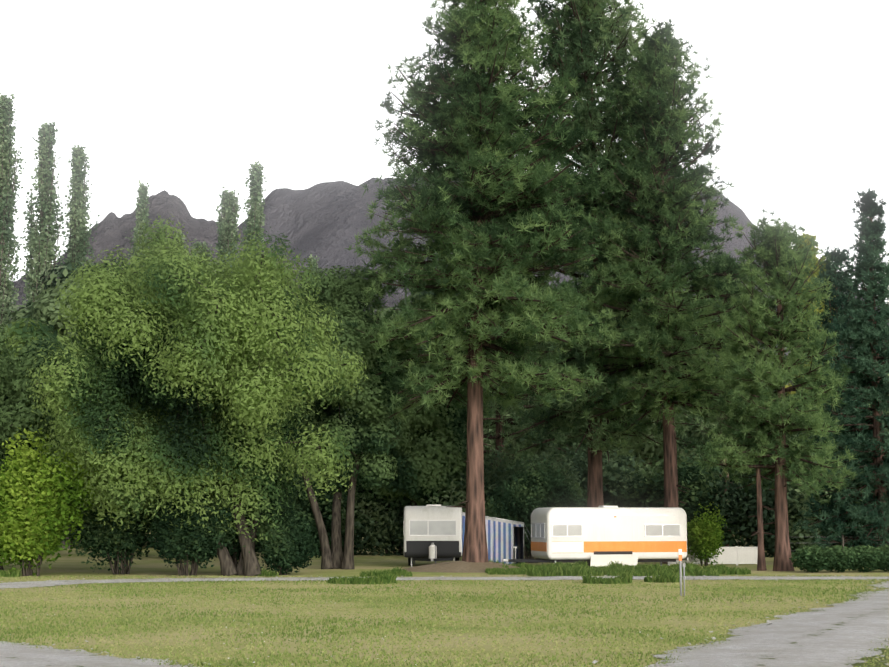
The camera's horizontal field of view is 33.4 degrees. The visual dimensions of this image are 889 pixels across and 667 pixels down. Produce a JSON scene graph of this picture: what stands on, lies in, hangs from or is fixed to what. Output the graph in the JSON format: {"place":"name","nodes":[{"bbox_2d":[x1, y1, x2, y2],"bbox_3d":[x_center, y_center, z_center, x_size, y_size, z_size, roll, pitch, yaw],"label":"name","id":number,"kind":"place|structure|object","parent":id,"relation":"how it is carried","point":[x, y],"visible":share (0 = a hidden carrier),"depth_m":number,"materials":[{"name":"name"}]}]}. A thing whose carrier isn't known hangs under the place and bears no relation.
{"place":"outdoors","nodes":[
{"label":"outdoors","id":0,"kind":"place"},
{"bbox_2d":[7,190,405,322],"bbox_3d":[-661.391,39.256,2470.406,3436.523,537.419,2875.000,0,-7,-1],"label":"mountain peak","id":1,"kind":"structure","parent":0,"point":[111,230],"depth_m":2294.43,"materials":[{"name":"grey stone"}]},
{"bbox_2d":[0,528,888,666],"bbox_3d":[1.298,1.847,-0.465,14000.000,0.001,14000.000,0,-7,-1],"label":"ground","id":2,"kind":"structure","parent":0,"point":[153,563],"depth_m":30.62,"materials":[{"name":"green plant"}]},
{"bbox_2d":[0,91,25,329],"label":"poplar","id":3,"kind":"object","parent":2,"relation":"on","point":[8,160],"visible":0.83,"depth_m":95.48,"materials":[{"name":"green plant"}]},
{"bbox_2d":[8,120,67,320],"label":"poplar","id":4,"kind":"object","parent":2,"relation":"on","point":[43,249],"visible":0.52,"depth_m":96.56,"materials":[{"name":"green plant"}]},
{"bbox_2d":[0,317,87,497],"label":"tree","id":5,"kind":"object","parent":2,"relation":"on","point":[17,328],"visible":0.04,"depth_m":71.81,"materials":[{"name":"green plant"}]},
{"bbox_2d":[0,323,96,569],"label":"tree","id":6,"kind":"object","parent":2,"relation":"on","point":[16,409],"visible":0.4,"depth_m":53.52,"materials":[{"name":"green plant"}]},
{"bbox_2d":[0,426,98,575],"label":"bright shrub","id":7,"kind":"object","parent":2,"relation":"on","point":[35,514],"visible":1,"depth_m":48.37,"materials":[{"name":"green plant"}]},
{"bbox_2d":[0,261,100,548],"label":"belt tree","id":8,"kind":"object","parent":2,"relation":"on","point":[42,308],"visible":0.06,"depth_m":91.99,"materials":[{"name":"green plant"}]},
{"bbox_2d":[61,482,167,573],"bbox_3d":[-11.145,6.136,50.457,4.363,4.121,2.732,3,-8,-26],"label":"bush","id":9,"kind":"object","parent":2,"relation":"on","point":[106,540],"visible":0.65,"depth_m":50.04,"materials":[{"name":"green plant"}]},
{"bbox_2d":[125,180,151,270],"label":"poplar","id":10,"kind":"object","parent":2,"relation":"on","point":[142,203],"visible":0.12,"depth_m":125.94,"materials":[{"name":"green plant"}]},
{"bbox_2d":[174,232,185,258],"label":"poplar","id":11,"kind":"object","parent":2,"relation":"on","point":[180,241],"depth_m":135.20,"materials":[{"name":"green plant"}]},
{"bbox_2d":[127,404,234,557],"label":"tree","id":12,"kind":"object","parent":2,"relation":"on","point":[173,414],"depth_m":69.81,"materials":[{"name":"green plant"}]},
{"bbox_2d":[145,478,237,575],"bbox_3d":[-8.329,6.321,49.475,3.244,3.508,3.076,0,-7,-1],"label":"bush","id":13,"kind":"object","parent":2,"relation":"on","point":[194,548],"visible":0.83,"depth_m":48.69,"materials":[{"name":"green plant"}]},
{"bbox_2d":[25,214,368,575],"bbox_3d":[-8.190,1.967,49.395,10.995,12.141,9.395,0,-7,-1],"label":"tree","id":14,"kind":"object","parent":2,"relation":"on","point":[198,339],"visible":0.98,"depth_m":47.53,"materials":[{"name":"green plant"}]},
{"bbox_2d":[190,238,212,271],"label":"poplar","id":15,"kind":"object","parent":2,"relation":"on","point":[203,245],"visible":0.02,"depth_m":128.26,"materials":[{"name":"green plant"}]},
{"bbox_2d":[214,186,240,275],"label":"poplar","id":16,"kind":"object","parent":2,"relation":"on","point":[227,222],"visible":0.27,"depth_m":120.77,"materials":[{"name":"green plant"}]},
{"bbox_2d":[213,477,285,574],"bbox_3d":[-6.876,6.393,50.370,3.098,3.575,2.424,0,-7,-1],"label":"bush","id":17,"kind":"object","parent":2,"relation":"on","point":[234,548],"visible":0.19,"depth_m":49.97,"materials":[{"name":"green plant"}]},
{"bbox_2d":[233,161,266,272],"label":"poplar","id":18,"kind":"object","parent":2,"relation":"on","point":[255,214],"visible":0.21,"depth_m":121.10,"materials":[{"name":"green plant"}]},
{"bbox_2d":[256,499,320,574],"bbox_3d":[-5.280,6.826,49.713,2.232,2.570,2.367,0,-7,-1],"label":"bush","id":19,"kind":"object","parent":2,"relation":"on","point":[293,546],"visible":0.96,"depth_m":49.37,"materials":[{"name":"green plant"}]},
{"bbox_2d":[251,397,348,518],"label":"belt tree","id":20,"kind":"object","parent":2,"relation":"on","point":[295,472],"depth_m":96.25,"materials":[{"name":"green plant"}]},
{"bbox_2d":[306,254,318,280],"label":"poplar","id":21,"kind":"object","parent":2,"relation":"on","point":[313,262],"visible":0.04,"depth_m":129.60,"materials":[{"name":"green plant"}]},
{"bbox_2d":[282,466,373,555],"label":"bush","id":22,"kind":"object","parent":2,"relation":"on","point":[304,505],"visible":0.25,"depth_m":74.81,"materials":[{"name":"green plant"}]},
{"bbox_2d":[270,264,413,568],"bbox_3d":[-4.111,3.014,55.878,5.566,11.706,5.771,-2,-7,16],"label":"dark tree","id":23,"kind":"object","parent":2,"relation":"on","point":[341,294],"visible":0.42,"depth_m":55.28,"materials":[{"name":"green plant"}]},
{"bbox_2d":[0,559,750,584],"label":"plants","id":24,"kind":"object","parent":2,"relation":"on","point":[663,573],"visible":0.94,"depth_m":48.69,"materials":[{"name":"green plant"}]},
{"bbox_2d":[341,482,439,555],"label":"bush","id":25,"kind":"object","parent":2,"relation":"on","point":[386,526],"visible":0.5,"depth_m":75.76,"materials":[{"name":"green plant"}]},
{"bbox_2d":[344,360,466,512],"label":"dark tree","id":26,"kind":"object","parent":2,"relation":"on","point":[422,468],"visible":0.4,"depth_m":73.55,"materials":[{"name":"green plant"}]},
{"bbox_2d":[370,282,467,367],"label":"belt tree","id":27,"kind":"object","parent":2,"relation":"on","point":[417,294],"visible":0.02,"depth_m":111.73,"materials":[{"name":"green plant"}]},
{"bbox_2d":[403,504,461,566],"bbox_3d":[-0.431,8.011,58.813,2.330,2.440,6.080,0,-7,1],"label":"caravan","id":28,"kind":"object","parent":2,"relation":"on","point":[432,532],"visible":0.98,"depth_m":57.23,"materials":[{"name":"white metal"}]},
{"bbox_2d":[26,584,841,664],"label":"lawn daisies","id":29,"kind":"object","parent":2,"relation":"on","point":[349,641],"visible":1,"depth_m":25.10,"materials":[{"name":"white"}]},
{"bbox_2d":[2,574,888,666],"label":"loose stones","id":30,"kind":"object","parent":2,"relation":"on","point":[595,661],"visible":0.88,"depth_m":26.06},
{"bbox_2d":[401,561,519,572],"bbox_3d":[0.685,8.424,53.720,5.980,0.380,3.672,0,-7,-1],"label":"dirt mound","id":31,"kind":"object","parent":2,"relation":"on","point":[460,567],"visible":0.71,"depth_m":52.88,"materials":[{"name":"green plant"}]},
{"bbox_2d":[344,0,619,562],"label":"tree","id":32,"kind":"object","parent":31,"relation":"on","point":[475,118],"visible":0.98,"depth_m":53.83,"materials":[{"name":"green plant"}]},
{"bbox_2d":[431,406,516,491],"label":"belt tree","id":33,"kind":"object","parent":2,"relation":"on","point":[491,442],"depth_m":94.92,"materials":[{"name":"green plant"}]},
{"bbox_2d":[420,441,532,556],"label":"bush","id":34,"kind":"object","parent":2,"relation":"on","point":[492,482],"visible":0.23,"depth_m":73.84,"materials":[{"name":"green plant"}]},
{"bbox_2d":[425,129,574,472],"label":"pine","id":35,"kind":"object","parent":2,"relation":"on","point":[500,425],"visible":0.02,"depth_m":82.54,"materials":[{"name":"green plant"}]},
{"bbox_2d":[462,512,545,563],"bbox_3d":[2.370,8.282,59.741,3.307,2.139,4.510,0,-7,1],"label":"striped awning tent","id":36,"kind":"object","parent":2,"relation":"on","point":[504,537],"visible":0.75,"depth_m":58.03,"materials":[{"name":"blue fabric"}]},
{"bbox_2d":[484,356,572,463],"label":"belt tree","id":37,"kind":"object","parent":2,"relation":"on","point":[519,440],"visible":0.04,"depth_m":96.88,"materials":[{"name":"green plant"}]},
{"bbox_2d":[485,456,587,562],"bbox_3d":[3.783,7.510,63.481,4.868,4.615,3.161,0,-7,-1],"label":"tree","id":38,"kind":"object","parent":2,"relation":"on","point":[531,490],"visible":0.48,"depth_m":62.93,"materials":[{"name":"green plant"}]},
{"bbox_2d":[491,443,613,506],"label":"bush","id":39,"kind":"object","parent":2,"relation":"on","point":[562,467],"depth_m":76.26,"materials":[{"name":"green plant"}]},
{"bbox_2d":[502,506,688,566],"bbox_3d":[5.636,7.775,56.608,7.080,2.376,2.398,2,-7,-13],"label":"caravan","id":40,"kind":"object","parent":2,"relation":"on","point":[602,536],"visible":0.98,"depth_m":55.76,"materials":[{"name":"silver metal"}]},
{"bbox_2d":[489,0,703,506],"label":"pine","id":41,"kind":"object","parent":2,"relation":"on","point":[578,44],"visible":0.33,"depth_m":66.79,"materials":[{"name":"green plant"}]},
{"bbox_2d":[534,206,685,477],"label":"pine","id":42,"kind":"object","parent":2,"relation":"on","point":[570,447],"visible":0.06,"depth_m":93.60,"materials":[{"name":"green plant"}]},
{"bbox_2d":[557,433,663,506],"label":"bush","id":43,"kind":"object","parent":2,"relation":"on","point":[613,483],"visible":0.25,"depth_m":78.85,"materials":[{"name":"green plant"}]},
{"bbox_2d":[584,361,718,491],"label":"belt tree","id":44,"kind":"object","parent":2,"relation":"on","point":[647,451],"visible":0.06,"depth_m":94.01,"materials":[{"name":"green plant"}]},
{"bbox_2d":[570,17,750,563],"bbox_3d":[9.561,-2.011,63.817,8.706,23.578,8.989,0,-7,-1],"label":"pine","id":45,"kind":"object","parent":2,"relation":"on","point":[663,122],"visible":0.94,"depth_m":62.74,"materials":[{"name":"green plant"}]},
{"bbox_2d":[678,549,685,595],"bbox_3d":[5.836,5.866,36.362,0.178,1.140,0.063,2,-7,-14],"label":"post","id":46,"kind":"object","parent":2,"relation":"on","point":[681,565],"visible":0.94,"depth_m":36.35,"materials":[{"name":"grey"}]},
{"bbox_2d":[617,444,751,546],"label":"bush","id":47,"kind":"object","parent":2,"relation":"on","point":[702,492],"visible":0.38,"depth_m":74.02,"materials":[{"name":"green plant"}]},
{"bbox_2d":[687,502,726,565],"bbox_3d":[10.290,7.946,58.767,1.748,2.578,1.947,2,-7,-15],"label":"bush","id":48,"kind":"object","parent":2,"relation":"on","point":[704,535],"visible":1,"depth_m":58.45,"materials":[{"name":"green plant"}]},
{"bbox_2d":[668,546,757,565],"bbox_3d":[10.911,8.986,59.919,3.780,0.780,0.120,0,-7,-1],"label":"white panel fence","id":49,"kind":"object","parent":2,"relation":"on","point":[736,555],"visible":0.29,"depth_m":59.88,"materials":[{"name":"white wood"}]},
{"bbox_2d":[661,413,770,503],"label":"belt tree","id":50,"kind":"object","parent":2,"relation":"on","point":[696,435],"depth_m":97.92,"materials":[{"name":"green plant"}]},
{"bbox_2d":[640,250,798,546],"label":"pine","id":51,"kind":"object","parent":2,"relation":"on","point":[704,427],"visible":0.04,"depth_m":81.58,"materials":[{"name":"green plant"}]},
{"bbox_2d":[706,291,808,570],"bbox_3d":[11.531,3.622,54.660,3.561,10.125,3.790,0,-7,-1],"label":"thin pine","id":52,"kind":"object","parent":2,"relation":"on","point":[742,433],"visible":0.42,"depth_m":54.20,"materials":[{"name":"green plant"}]},
{"bbox_2d":[693,208,857,570],"bbox_3d":[12.178,2.050,54.315,6.149,13.171,5.738,0,-7,-1],"label":"pine","id":53,"kind":"object","parent":2,"relation":"on","point":[777,255],"visible":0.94,"depth_m":53.79,"materials":[{"name":"green plant"}]},
{"bbox_2d":[709,434,844,557],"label":"bush","id":54,"kind":"object","parent":2,"relation":"on","point":[802,537],"visible":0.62,"depth_m":71.77,"materials":[{"name":"green plant"}]},
{"bbox_2d":[784,233,833,394],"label":"tree","id":55,"kind":"object","parent":2,"relation":"on","point":[804,235],"visible":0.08,"depth_m":111.27,"materials":[{"name":"green plant"}]},
{"bbox_2d":[798,460,872,547],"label":"bush","id":56,"kind":"object","parent":2,"relation":"on","point":[828,501],"depth_m":70.81,"materials":[{"name":"green plant"}]},
{"bbox_2d":[787,245,887,473],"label":"pine","id":57,"kind":"object","parent":2,"relation":"on","point":[839,259],"visible":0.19,"depth_m":88.82,"materials":[{"name":"green plant"}]},
{"bbox_2d":[786,387,888,472],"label":"belt tree","id":58,"kind":"object","parent":2,"relation":"on","point":[825,407],"depth_m":97.24,"materials":[{"name":"green plant"}]},
{"bbox_2d":[789,545,888,572],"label":"hedge","id":59,"kind":"object","parent":2,"relation":"on","point":[813,558],"visible":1,"depth_m":51.77,"materials":[{"name":"green plant"}]},
{"bbox_2d":[793,186,888,566],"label":"fir","id":60,"kind":"object","parent":2,"relation":"on","point":[867,320],"visible":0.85,"depth_m":58.37,"materials":[{"name":"green plant"}]},
{"bbox_2d":[851,648,888,666],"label":"grass","id":61,"kind":"structure","parent":2,"relation":"on","point":[885,661],"depth_m":19.65,"materials":[{"name":"green plant"}]},
{"bbox_2d":[858,361,888,441],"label":"belt tree","id":62,"kind":"object","parent":2,"relation":"on","point":[884,410],"visible":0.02,"depth_m":96.38,"materials":[{"name":"green plant"}]},
{"bbox_2d":[0,576,888,666],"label":"path","id":63,"kind":"structure","parent":0,"point":[18,655],"depth_m":22.20,"materials":[{"name":"grey concrete"}]},
{"bbox_2d":[0,0,888,303],"label":"sky","id":64,"kind":"structure","parent":0,"point":[177,97],"materials":[{"name":"white"}]},
{"bbox_2d":[238,177,888,384],"bbox_3d":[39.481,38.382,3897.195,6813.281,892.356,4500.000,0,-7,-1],"label":"mountain","id":65,"kind":"structure","parent":0,"point":[325,222],"depth_m":3432.36,"materials":[{"name":"grey stone"}]},
{"bbox_2d":[645,581,888,666],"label":"gravel road","id":66,"kind":"structure","parent":0,"point":[829,637],"depth_m":22.43,"materials":[{"name":"grey gravel"}]}
]}

